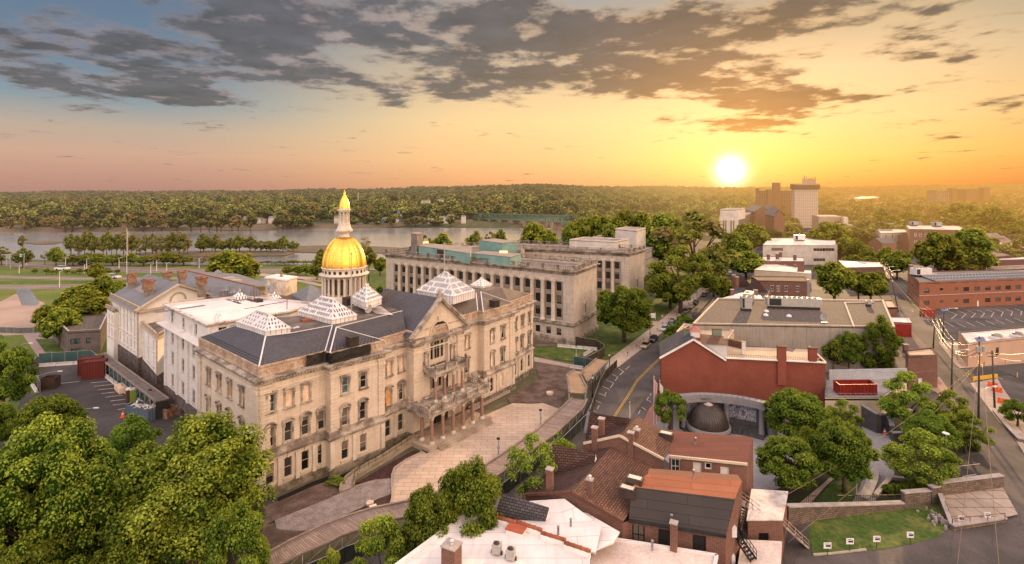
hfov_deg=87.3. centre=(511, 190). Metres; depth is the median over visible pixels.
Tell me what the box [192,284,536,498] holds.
statehouse building
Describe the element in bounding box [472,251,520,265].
roof penthouse
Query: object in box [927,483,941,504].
stone wall
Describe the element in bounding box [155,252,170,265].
tree
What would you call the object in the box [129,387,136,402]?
portable toilet
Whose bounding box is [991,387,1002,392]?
plastic barrier
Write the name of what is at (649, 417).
brick pavement
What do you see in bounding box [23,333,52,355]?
yard sidewalk
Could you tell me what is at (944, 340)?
utility wires
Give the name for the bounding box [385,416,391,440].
window
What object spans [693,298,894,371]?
store building
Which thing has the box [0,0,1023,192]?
sky
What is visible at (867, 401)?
service building
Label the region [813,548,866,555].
kerb
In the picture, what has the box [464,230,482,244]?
tree
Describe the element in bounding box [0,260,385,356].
river park
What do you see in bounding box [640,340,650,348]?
parked car
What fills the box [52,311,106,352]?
guard building
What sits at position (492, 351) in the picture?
window
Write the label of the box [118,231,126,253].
tree
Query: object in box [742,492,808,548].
fire stairs
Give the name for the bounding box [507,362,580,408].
bare forecourt
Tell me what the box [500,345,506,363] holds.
window
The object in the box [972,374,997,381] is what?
guard rail
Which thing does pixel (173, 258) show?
tree
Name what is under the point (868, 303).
rooftop unit
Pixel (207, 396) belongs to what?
window
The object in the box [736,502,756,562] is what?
fire stairs
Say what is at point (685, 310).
parked car
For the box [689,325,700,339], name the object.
roof cupola
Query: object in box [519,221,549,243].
tree
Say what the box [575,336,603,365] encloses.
site fence
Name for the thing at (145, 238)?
tree
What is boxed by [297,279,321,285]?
curved path
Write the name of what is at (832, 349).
tree
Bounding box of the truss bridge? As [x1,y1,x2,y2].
[466,213,575,230]
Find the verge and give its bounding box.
[24,383,37,395]
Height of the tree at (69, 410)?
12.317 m
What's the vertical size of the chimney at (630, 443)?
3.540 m
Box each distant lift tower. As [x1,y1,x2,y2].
[947,188,956,204]
[978,188,989,200]
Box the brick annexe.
[884,300,897,317]
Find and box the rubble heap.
[916,506,948,530]
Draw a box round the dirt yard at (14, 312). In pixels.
[0,294,44,334]
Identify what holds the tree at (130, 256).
on the ground at (488, 408)
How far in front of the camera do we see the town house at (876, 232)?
411.37 m
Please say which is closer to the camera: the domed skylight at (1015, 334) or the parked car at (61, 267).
the domed skylight at (1015, 334)
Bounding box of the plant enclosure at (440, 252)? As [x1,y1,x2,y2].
[437,250,443,257]
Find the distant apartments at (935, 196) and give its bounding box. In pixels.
[927,190,950,204]
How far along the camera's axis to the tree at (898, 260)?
268.76 m
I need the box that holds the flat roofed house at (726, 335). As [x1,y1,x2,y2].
[676,323,733,344]
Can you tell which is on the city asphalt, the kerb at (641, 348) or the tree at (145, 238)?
the kerb at (641, 348)
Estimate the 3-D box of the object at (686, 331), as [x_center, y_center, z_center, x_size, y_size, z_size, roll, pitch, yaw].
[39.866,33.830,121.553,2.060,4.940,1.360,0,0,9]
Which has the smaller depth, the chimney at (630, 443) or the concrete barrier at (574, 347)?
the chimney at (630, 443)
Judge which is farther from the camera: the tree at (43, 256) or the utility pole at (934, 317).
the tree at (43, 256)
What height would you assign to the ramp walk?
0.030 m
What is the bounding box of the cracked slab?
[944,488,1016,521]
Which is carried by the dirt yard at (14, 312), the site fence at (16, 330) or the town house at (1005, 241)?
the site fence at (16, 330)
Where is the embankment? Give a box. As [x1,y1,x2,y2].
[0,219,472,231]
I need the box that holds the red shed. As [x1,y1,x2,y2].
[892,318,911,336]
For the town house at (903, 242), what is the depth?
385.14 m
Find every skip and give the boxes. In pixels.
[40,374,60,389]
[125,400,155,421]
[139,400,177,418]
[833,379,876,394]
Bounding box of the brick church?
[745,205,784,232]
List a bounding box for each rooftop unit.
[740,295,751,310]
[743,290,753,303]
[765,296,822,309]
[793,234,804,240]
[865,300,871,306]
[909,221,917,225]
[910,267,931,276]
[931,222,941,226]
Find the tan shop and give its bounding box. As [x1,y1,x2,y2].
[958,327,1023,367]
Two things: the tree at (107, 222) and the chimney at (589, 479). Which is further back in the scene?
the tree at (107, 222)
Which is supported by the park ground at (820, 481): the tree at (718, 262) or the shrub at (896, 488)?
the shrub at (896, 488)
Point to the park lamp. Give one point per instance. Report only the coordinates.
(946, 433)
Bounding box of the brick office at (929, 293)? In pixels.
[908,269,1023,308]
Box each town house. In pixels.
[729,275,770,297]
[751,276,806,296]
[754,264,797,275]
[762,256,803,271]
[798,270,810,283]
[838,260,884,277]
[868,238,895,254]
[875,229,891,237]
[898,233,907,253]
[982,233,1004,238]
[986,265,1023,269]
[990,250,1012,265]
[998,257,1023,265]
[999,236,1010,245]
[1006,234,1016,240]
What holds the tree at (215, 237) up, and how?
on the ground at (488, 408)
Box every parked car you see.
[54,265,70,269]
[78,261,92,264]
[106,273,121,278]
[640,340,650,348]
[648,334,657,342]
[660,324,667,330]
[667,318,675,323]
[683,307,688,313]
[687,303,693,308]
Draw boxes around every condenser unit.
[491,540,502,554]
[505,545,516,560]
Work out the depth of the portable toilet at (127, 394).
113.52 m
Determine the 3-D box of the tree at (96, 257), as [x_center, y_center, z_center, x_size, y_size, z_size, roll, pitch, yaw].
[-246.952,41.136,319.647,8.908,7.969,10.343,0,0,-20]
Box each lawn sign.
[824,542,830,554]
[846,538,853,550]
[873,536,879,547]
[907,532,913,544]
[984,512,990,517]
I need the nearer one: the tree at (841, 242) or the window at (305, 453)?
the window at (305, 453)
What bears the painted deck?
on the city asphalt
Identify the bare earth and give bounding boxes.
[261,522,306,548]
[265,482,339,522]
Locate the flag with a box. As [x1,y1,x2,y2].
[659,380,662,392]
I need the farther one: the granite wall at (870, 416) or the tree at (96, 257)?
the tree at (96, 257)
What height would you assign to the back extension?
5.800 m
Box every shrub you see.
[325,474,345,485]
[881,483,894,495]
[889,483,902,494]
[898,483,908,489]
[900,479,911,488]
[904,483,916,488]
[910,478,923,487]
[969,442,981,451]
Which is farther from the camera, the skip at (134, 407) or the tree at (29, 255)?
the tree at (29, 255)
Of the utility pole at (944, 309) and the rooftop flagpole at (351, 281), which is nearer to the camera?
the rooftop flagpole at (351, 281)
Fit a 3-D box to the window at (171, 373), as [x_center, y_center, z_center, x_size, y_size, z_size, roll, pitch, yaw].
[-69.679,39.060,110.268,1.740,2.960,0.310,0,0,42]
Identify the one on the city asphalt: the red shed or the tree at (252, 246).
the red shed
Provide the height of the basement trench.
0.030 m
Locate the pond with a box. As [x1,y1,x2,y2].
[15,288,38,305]
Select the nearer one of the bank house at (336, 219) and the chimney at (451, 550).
the chimney at (451, 550)
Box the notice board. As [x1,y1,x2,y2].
[649,313,655,319]
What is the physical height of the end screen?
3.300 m
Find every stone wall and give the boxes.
[787,500,904,526]
[900,488,931,508]
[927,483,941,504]
[937,473,1004,495]
[938,493,954,528]
[951,516,1007,530]
[992,409,1022,441]
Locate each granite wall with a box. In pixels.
[861,404,878,432]
[879,413,894,439]
[891,431,904,443]
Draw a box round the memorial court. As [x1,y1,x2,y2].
[654,421,793,489]
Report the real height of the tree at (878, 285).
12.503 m
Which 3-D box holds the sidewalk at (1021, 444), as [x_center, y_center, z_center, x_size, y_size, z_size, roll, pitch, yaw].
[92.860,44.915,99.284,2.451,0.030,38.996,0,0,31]
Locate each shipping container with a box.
[77,355,103,375]
[81,358,107,379]
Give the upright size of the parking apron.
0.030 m
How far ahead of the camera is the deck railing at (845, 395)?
105.50 m
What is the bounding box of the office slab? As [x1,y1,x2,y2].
[646,246,659,274]
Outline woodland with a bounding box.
[561,204,1023,256]
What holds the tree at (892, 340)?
on the ground at (488, 408)
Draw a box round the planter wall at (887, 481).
[873,475,904,497]
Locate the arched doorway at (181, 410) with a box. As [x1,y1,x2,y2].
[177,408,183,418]
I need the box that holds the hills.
[4,194,879,227]
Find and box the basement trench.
[277,476,327,501]
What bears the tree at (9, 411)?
on the ground at (488, 408)
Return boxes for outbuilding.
[738,539,781,563]
[746,489,787,561]
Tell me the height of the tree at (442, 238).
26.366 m
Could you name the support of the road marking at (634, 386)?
on the city asphalt
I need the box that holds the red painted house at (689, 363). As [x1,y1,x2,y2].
[659,326,825,406]
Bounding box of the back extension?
[746,346,795,351]
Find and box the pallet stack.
[114,382,126,393]
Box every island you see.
[134,250,294,256]
[283,245,408,252]
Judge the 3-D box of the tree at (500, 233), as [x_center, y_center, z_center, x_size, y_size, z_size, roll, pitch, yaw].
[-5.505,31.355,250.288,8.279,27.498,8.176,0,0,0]
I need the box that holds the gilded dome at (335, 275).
[319,191,368,306]
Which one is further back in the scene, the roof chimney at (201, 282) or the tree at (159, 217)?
the tree at (159, 217)
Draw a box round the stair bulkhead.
[264,272,297,295]
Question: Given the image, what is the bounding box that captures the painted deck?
[932,377,947,393]
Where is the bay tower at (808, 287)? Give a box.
[807,279,809,296]
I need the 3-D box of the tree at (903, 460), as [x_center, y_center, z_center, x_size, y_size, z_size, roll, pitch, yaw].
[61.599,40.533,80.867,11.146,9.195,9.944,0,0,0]
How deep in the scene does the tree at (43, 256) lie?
322.80 m
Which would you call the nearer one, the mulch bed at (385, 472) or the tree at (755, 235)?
the mulch bed at (385, 472)
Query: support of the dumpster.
on the city asphalt
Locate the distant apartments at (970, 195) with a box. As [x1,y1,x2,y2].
[957,189,981,201]
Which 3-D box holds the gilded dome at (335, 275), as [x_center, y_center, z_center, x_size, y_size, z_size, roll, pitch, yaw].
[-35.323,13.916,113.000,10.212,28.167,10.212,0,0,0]
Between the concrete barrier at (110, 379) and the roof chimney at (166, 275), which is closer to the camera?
the concrete barrier at (110, 379)
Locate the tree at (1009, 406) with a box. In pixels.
[997,398,1023,426]
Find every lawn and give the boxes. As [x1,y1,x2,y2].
[0,397,19,409]
[0,444,260,563]
[36,339,64,352]
[368,270,385,293]
[534,345,587,360]
[587,264,728,369]
[808,504,944,556]
[818,479,862,501]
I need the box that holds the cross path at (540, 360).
[534,357,569,366]
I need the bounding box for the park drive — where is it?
[256,273,321,281]
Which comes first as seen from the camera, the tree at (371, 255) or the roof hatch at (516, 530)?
the roof hatch at (516, 530)
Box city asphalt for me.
[345,228,1023,563]
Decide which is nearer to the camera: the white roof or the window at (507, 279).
the white roof
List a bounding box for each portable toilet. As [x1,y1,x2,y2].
[125,387,131,402]
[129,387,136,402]
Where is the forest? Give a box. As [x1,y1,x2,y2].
[0,183,1023,220]
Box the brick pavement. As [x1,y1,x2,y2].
[644,403,668,424]
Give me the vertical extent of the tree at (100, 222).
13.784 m
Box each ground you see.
[0,357,277,563]
[4,230,758,563]
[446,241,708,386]
[776,402,980,502]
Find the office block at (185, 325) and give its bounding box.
[155,288,310,418]
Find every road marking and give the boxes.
[68,381,126,409]
[593,367,651,413]
[614,358,659,415]
[922,308,1022,339]
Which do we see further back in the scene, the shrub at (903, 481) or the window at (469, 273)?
the window at (469, 273)
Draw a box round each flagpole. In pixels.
[350,252,351,310]
[653,376,657,423]
[656,383,659,423]
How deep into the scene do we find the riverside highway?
308.69 m
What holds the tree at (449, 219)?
on the ground at (488, 408)
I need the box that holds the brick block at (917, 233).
[906,225,961,256]
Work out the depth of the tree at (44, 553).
51.95 m
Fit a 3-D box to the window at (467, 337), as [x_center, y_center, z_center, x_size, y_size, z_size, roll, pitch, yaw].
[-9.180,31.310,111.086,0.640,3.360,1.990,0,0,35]
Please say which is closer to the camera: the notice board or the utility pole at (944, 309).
the utility pole at (944, 309)
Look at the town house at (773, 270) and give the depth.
246.53 m
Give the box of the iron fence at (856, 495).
[788,494,900,502]
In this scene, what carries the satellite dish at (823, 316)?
on the store building at (802, 328)
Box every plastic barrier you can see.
[987,381,997,386]
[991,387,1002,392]
[997,397,1005,402]
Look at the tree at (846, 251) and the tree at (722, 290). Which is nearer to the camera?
the tree at (722, 290)
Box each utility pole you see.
[888,270,900,311]
[930,316,939,348]
[941,308,957,341]
[950,340,969,390]
[975,336,997,419]
[987,350,996,407]
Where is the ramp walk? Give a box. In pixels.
[970,378,1023,439]
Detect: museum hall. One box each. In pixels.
[569,237,628,249]
[615,226,645,276]
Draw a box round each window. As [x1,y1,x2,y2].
[171,350,173,365]
[171,373,173,388]
[181,357,183,373]
[181,380,183,396]
[192,364,194,380]
[192,388,194,405]
[204,365,210,387]
[204,393,210,415]
[214,371,221,393]
[214,400,221,418]
[218,325,227,330]
[225,377,232,400]
[225,407,231,425]
[236,384,244,408]
[237,415,244,434]
[264,422,277,450]
[265,390,278,415]
[265,462,275,488]
[282,416,295,444]
[283,385,296,409]
[283,453,293,482]
[299,411,312,438]
[300,380,312,404]
[300,447,310,475]
[316,406,325,432]
[317,441,321,468]
[323,269,364,274]
[339,402,351,428]
[340,373,351,396]
[340,437,349,464]
[357,397,368,422]
[358,368,369,390]
[359,430,367,456]
[385,357,394,378]
[385,384,393,408]
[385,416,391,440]
[397,353,406,373]
[397,379,406,402]
[397,410,403,434]
[424,351,430,368]
[424,376,429,398]
[430,342,432,359]
[434,340,439,358]
[440,339,442,356]
[450,342,455,360]
[459,271,462,278]
[464,333,471,350]
[464,355,470,375]
[468,272,471,279]
[489,375,494,394]
[490,327,495,344]
[490,349,495,368]
[496,275,499,283]
[499,370,504,389]
[500,324,506,340]
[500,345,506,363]
[505,276,509,284]
[515,277,519,285]
[515,316,517,331]
[515,336,518,353]
[520,313,524,328]
[520,333,524,349]
[520,356,523,373]
[525,278,529,286]
[527,329,531,346]
[528,311,531,324]
[528,352,530,369]
[536,280,539,287]
[536,292,539,300]
[536,305,539,313]
[546,281,550,289]
[546,294,550,302]
[546,307,550,315]
[557,282,560,290]
[557,295,560,303]
[557,308,560,316]
[597,271,601,277]
[597,281,601,287]
[631,523,645,541]
[657,527,669,545]
[670,458,680,469]
[692,533,706,551]
[693,462,700,471]
[705,462,711,468]
[720,466,728,473]
[732,525,736,537]
[759,533,767,540]
[771,248,782,250]
[813,248,824,250]
[813,258,824,260]
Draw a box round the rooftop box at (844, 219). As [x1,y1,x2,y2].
[841,217,847,223]
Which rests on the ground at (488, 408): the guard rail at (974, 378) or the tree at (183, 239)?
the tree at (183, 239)
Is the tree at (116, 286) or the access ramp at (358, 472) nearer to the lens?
the access ramp at (358, 472)
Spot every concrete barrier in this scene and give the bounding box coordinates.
[30,383,38,392]
[38,361,76,366]
[105,373,142,400]
[557,344,596,350]
[570,364,582,369]
[583,348,593,356]
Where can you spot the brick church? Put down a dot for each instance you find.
(768, 217)
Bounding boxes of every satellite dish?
[365,305,372,315]
[820,313,827,322]
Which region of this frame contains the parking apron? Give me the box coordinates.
[957,454,994,477]
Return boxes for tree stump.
[366,500,373,505]
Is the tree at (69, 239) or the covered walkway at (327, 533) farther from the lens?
the tree at (69, 239)
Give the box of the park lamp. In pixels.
[942,432,949,449]
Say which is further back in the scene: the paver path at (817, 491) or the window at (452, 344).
the window at (452, 344)
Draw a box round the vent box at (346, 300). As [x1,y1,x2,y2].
[342,296,353,305]
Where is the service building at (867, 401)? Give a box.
[825,376,906,418]
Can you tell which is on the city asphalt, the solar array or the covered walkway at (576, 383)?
the covered walkway at (576, 383)
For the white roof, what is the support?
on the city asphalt
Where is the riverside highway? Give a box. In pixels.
[0,261,377,272]
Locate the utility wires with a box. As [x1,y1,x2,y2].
[789,261,1023,563]
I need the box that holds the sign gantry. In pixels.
[6,253,24,268]
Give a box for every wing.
[105,274,212,391]
[175,270,321,301]
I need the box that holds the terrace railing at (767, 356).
[729,354,806,360]
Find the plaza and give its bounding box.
[393,403,557,501]
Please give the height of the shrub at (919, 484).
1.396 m
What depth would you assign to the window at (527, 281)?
165.12 m
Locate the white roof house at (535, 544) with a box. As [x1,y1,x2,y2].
[395,512,590,563]
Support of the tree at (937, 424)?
on the ground at (488, 408)
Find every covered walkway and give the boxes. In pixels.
[94,352,168,405]
[268,397,587,563]
[566,369,586,406]
[581,358,608,389]
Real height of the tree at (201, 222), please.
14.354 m
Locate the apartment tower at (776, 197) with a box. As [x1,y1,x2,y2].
[756,183,791,218]
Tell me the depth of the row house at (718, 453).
74.22 m
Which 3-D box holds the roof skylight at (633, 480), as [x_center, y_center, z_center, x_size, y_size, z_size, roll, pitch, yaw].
[14.744,34.885,64.352,1.900,1.030,1.100,0,0,29]
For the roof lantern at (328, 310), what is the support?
on the statehouse building at (326, 418)
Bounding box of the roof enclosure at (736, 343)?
[728,338,744,348]
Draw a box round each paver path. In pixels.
[800,477,832,502]
[853,427,893,501]
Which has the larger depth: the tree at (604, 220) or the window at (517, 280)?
the tree at (604, 220)
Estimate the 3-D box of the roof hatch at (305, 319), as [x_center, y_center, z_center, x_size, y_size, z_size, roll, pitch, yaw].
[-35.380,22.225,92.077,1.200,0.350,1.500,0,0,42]
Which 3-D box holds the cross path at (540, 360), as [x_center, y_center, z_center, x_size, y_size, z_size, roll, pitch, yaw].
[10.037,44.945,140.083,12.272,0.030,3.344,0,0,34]
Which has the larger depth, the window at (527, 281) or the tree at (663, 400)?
the window at (527, 281)
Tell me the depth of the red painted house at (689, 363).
114.83 m
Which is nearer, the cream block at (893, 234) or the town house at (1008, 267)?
the town house at (1008, 267)
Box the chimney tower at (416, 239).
[411,232,422,253]
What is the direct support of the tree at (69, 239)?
on the ground at (488, 408)
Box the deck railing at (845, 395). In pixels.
[825,393,880,397]
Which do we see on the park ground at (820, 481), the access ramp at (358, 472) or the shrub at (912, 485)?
the shrub at (912, 485)
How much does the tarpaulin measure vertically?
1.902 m
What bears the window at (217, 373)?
in the statehouse building at (326, 418)
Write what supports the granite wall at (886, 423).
on the park ground at (820, 481)
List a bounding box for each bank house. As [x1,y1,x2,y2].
[261,219,267,223]
[268,216,275,223]
[334,216,338,223]
[439,216,446,223]
[461,215,465,223]
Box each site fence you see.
[0,327,38,332]
[28,366,39,391]
[29,356,38,368]
[38,350,90,362]
[91,351,148,401]
[307,405,590,563]
[573,356,593,366]
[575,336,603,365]
[590,360,616,412]
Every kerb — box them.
[390,451,421,502]
[618,295,700,366]
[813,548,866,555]
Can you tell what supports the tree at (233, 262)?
on the ground at (488, 408)
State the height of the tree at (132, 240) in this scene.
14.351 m
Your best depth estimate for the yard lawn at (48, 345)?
155.43 m
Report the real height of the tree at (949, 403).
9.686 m
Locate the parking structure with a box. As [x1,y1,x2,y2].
[812,215,841,228]
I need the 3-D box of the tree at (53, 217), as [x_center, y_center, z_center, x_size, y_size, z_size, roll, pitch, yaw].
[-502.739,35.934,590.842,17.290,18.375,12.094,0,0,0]
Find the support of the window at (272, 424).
in the statehouse building at (326, 418)
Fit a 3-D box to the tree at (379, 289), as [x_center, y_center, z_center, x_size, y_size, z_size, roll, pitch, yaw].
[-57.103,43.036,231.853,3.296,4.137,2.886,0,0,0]
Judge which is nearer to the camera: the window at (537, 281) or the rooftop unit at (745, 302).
the rooftop unit at (745, 302)
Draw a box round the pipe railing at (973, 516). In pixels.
[941,490,1005,523]
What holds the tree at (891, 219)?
on the ground at (488, 408)
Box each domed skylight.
[988,333,1006,339]
[1009,331,1023,337]
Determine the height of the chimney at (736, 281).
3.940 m
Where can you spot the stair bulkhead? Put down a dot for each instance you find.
(282, 284)
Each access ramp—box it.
[339,430,419,492]
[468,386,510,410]
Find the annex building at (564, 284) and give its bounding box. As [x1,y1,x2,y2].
[382,240,646,344]
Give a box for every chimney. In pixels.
[126,272,137,288]
[141,278,155,296]
[160,271,173,280]
[176,269,187,287]
[195,275,207,297]
[440,537,462,563]
[545,466,554,491]
[585,474,593,495]
[591,425,598,450]
[598,416,605,436]
[627,430,634,457]
[633,425,640,437]
[669,519,677,552]
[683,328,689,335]
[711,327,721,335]
[732,275,735,285]
[735,277,738,286]
[741,341,745,353]
[902,343,908,353]
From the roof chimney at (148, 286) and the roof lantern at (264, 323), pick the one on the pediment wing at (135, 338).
the roof chimney at (148, 286)
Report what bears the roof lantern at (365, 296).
on the statehouse building at (326, 418)
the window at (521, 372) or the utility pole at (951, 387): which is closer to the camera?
the utility pole at (951, 387)
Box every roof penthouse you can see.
[418,243,471,263]
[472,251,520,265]
[479,238,516,252]
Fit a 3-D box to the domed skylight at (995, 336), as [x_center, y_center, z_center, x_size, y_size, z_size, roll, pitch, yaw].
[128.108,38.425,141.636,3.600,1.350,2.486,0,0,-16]
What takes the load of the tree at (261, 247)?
on the ground at (488, 408)
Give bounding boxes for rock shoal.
[25,240,61,243]
[218,229,276,230]
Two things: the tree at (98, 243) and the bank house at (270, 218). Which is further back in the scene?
the bank house at (270, 218)
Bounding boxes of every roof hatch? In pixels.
[300,318,311,321]
[505,522,526,537]
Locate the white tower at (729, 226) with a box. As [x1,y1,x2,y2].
[719,213,750,241]
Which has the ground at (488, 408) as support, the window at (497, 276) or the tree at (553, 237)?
the tree at (553, 237)
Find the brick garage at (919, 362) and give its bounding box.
[905,347,936,387]
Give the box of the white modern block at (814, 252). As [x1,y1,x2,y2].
[763,238,836,264]
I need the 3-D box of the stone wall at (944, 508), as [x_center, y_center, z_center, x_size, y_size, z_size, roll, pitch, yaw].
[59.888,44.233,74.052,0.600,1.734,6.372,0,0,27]
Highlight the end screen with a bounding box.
[156,401,167,419]
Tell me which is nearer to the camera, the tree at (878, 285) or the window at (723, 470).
the window at (723, 470)
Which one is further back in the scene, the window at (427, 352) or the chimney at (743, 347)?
the chimney at (743, 347)
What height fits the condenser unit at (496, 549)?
1.160 m
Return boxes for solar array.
[921,271,1023,280]
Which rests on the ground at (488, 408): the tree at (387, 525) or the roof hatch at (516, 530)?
the tree at (387, 525)
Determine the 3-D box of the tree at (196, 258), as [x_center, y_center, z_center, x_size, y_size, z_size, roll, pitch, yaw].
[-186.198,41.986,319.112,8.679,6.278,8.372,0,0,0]
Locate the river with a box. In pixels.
[0,228,564,264]
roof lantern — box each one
[235,309,291,335]
[297,296,357,324]
[352,284,381,309]
[416,271,474,303]
[470,277,491,287]
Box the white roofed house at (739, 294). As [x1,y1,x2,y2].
[724,293,761,297]
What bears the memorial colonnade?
on the memorial court
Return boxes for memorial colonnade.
[670,392,777,439]
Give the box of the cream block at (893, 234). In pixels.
[878,229,906,250]
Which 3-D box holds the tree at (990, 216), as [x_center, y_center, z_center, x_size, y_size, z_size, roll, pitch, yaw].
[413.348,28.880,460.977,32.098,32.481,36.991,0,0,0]
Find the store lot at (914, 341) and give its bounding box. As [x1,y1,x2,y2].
[898,332,927,356]
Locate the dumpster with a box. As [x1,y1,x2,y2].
[919,308,935,317]
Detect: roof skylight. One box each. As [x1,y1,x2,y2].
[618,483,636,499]
[626,473,643,486]
[658,430,673,442]
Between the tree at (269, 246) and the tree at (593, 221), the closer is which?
the tree at (593, 221)
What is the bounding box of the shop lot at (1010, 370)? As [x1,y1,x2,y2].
[963,364,1023,382]
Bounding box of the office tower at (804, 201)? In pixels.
[790,176,819,227]
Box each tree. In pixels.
[0,246,11,264]
[0,339,40,401]
[0,401,18,440]
[0,411,140,563]
[0,537,62,563]
[2,217,16,227]
[6,393,89,437]
[11,247,34,267]
[16,216,32,229]
[17,235,27,247]
[21,212,40,226]
[30,304,55,323]
[33,307,83,346]
[34,216,44,226]
[40,251,47,258]
[42,217,52,226]
[46,215,59,226]
[46,247,66,264]
[51,284,104,306]
[54,216,68,231]
[55,298,92,315]
[60,216,81,231]
[61,253,80,265]
[62,233,73,253]
[69,235,79,254]
[71,296,109,314]
[72,241,84,254]
[78,213,88,226]
[79,216,98,230]
[79,230,86,253]
[79,252,92,262]
[82,231,97,252]
[86,242,99,253]
[86,262,105,277]
[87,273,113,296]
[88,253,105,262]
[88,526,171,563]
[96,219,103,226]
[96,241,105,252]
[96,410,275,563]
[98,230,110,254]
[101,215,114,229]
[101,254,119,265]
[105,235,115,254]
[105,412,162,476]
[106,279,127,296]
[110,233,123,253]
[112,254,125,265]
[113,216,121,226]
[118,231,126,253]
[119,212,134,229]
[122,252,137,265]
[123,235,139,251]
[131,215,141,231]
[132,232,140,253]
[132,239,147,253]
[133,254,154,265]
[140,217,148,230]
[141,234,149,253]
[145,218,159,231]
[145,233,156,253]
[145,252,159,265]
[148,236,164,253]
[153,212,166,229]
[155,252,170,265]
[156,235,166,251]
[163,241,173,251]
[164,232,177,253]
[165,217,177,231]
[165,253,181,265]
[174,217,183,230]
[174,230,182,253]
[176,255,193,265]
[177,233,189,253]
[181,236,193,253]
[182,215,197,230]
[191,257,206,265]
[192,219,207,231]
[194,240,207,251]
[195,497,271,563]
[196,233,210,251]
[202,251,216,260]
[204,215,214,230]
[205,250,262,278]
[208,215,221,230]
[208,236,217,250]
[209,234,220,250]
[214,214,228,231]
[215,240,226,250]
[223,237,236,249]
[229,215,243,230]
[231,235,247,251]
[242,213,257,231]
[244,236,258,251]
[249,240,260,251]
[255,240,266,251]
[264,240,272,250]
[265,241,275,251]
[272,217,280,225]
[273,242,281,251]
[275,236,289,251]
[279,214,290,229]
[281,266,291,274]
[287,241,299,250]
[289,215,296,225]
[290,265,301,274]
[294,215,304,225]
[297,216,309,228]
[300,265,309,274]
[304,219,314,226]
[308,266,321,279]
[311,248,324,271]
[317,548,340,563]
[349,513,409,563]
[350,217,358,223]
[360,237,370,256]
[361,217,372,223]
[363,246,377,280]
[372,217,380,223]
[373,257,385,274]
[376,285,382,293]
[386,215,398,226]
[401,482,458,557]
[409,217,418,225]
[418,216,427,223]
[430,232,451,244]
[433,217,443,225]
[435,455,504,538]
[445,215,455,226]
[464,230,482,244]
[484,231,495,238]
[491,228,507,239]
[503,431,557,498]
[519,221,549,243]
[543,431,575,467]
[547,228,558,243]
[560,222,581,244]
[575,217,591,236]
[587,214,602,236]
[590,215,610,235]
[595,285,654,342]
[601,223,616,237]
[611,209,636,227]
[632,210,650,227]
[643,244,719,313]
[644,213,687,262]
[647,273,694,307]
[650,210,741,287]
[653,389,686,429]
[658,331,672,345]
[663,321,682,334]
[675,313,694,323]
[697,246,730,296]
[707,276,733,297]
[719,231,752,252]
[727,251,765,279]
[732,223,770,249]
[754,435,824,494]
[762,387,833,435]
[789,426,831,478]
[805,221,851,239]
[810,417,881,492]
[812,261,857,298]
[821,339,843,369]
[826,398,864,423]
[835,237,851,256]
[835,330,864,368]
[838,255,860,260]
[841,241,856,256]
[846,270,869,298]
[849,237,865,253]
[853,272,889,298]
[857,245,875,257]
[859,256,877,261]
[860,314,904,368]
[860,351,877,368]
[870,207,893,222]
[875,247,892,271]
[876,271,886,295]
[876,370,936,424]
[878,427,962,487]
[880,249,912,279]
[881,360,893,367]
[885,215,901,222]
[896,211,924,224]
[900,409,963,462]
[909,231,968,270]
[927,388,976,431]
[933,203,982,221]
[943,253,979,270]
[945,408,996,452]
[948,226,999,269]
[955,211,977,225]
[966,205,1020,228]
[986,224,1023,236]
[997,398,1023,426]
[1007,220,1023,229]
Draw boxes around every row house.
[524,442,741,563]
[583,411,752,528]
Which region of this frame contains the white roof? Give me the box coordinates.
[590,538,717,563]
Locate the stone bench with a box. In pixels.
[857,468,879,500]
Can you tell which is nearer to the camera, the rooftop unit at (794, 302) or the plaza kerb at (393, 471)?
the plaza kerb at (393, 471)
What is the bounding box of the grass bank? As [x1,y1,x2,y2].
[0,280,176,283]
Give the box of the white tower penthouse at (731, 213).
[720,207,744,219]
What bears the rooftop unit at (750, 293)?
on the store building at (802, 328)
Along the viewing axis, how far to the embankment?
609.21 m
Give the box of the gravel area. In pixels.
[275,478,391,530]
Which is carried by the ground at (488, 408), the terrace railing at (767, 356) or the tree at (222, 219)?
the tree at (222, 219)
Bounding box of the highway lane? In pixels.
[0,276,177,279]
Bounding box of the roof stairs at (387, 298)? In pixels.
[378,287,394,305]
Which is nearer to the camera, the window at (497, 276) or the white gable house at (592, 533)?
the white gable house at (592, 533)
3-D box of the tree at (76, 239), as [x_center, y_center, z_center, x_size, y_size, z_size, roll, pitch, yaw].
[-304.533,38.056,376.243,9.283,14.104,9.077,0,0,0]
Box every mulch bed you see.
[355,450,419,483]
[360,494,390,508]
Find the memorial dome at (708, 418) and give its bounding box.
[686,402,730,434]
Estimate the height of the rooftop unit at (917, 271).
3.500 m
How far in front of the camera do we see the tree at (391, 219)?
643.29 m
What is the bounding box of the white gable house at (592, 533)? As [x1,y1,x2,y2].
[493,492,619,556]
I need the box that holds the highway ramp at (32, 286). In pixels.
[0,281,175,288]
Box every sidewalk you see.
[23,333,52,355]
[605,288,704,371]
[939,341,1023,367]
[1015,439,1023,452]
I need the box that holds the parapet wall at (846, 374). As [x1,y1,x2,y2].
[828,368,906,380]
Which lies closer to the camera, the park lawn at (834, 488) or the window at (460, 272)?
the park lawn at (834, 488)
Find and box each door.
[131,391,135,401]
[434,414,440,423]
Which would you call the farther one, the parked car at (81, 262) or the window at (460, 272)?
the parked car at (81, 262)
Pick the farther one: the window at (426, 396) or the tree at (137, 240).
the tree at (137, 240)
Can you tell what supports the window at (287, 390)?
in the statehouse building at (326, 418)
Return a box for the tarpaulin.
[306,344,370,366]

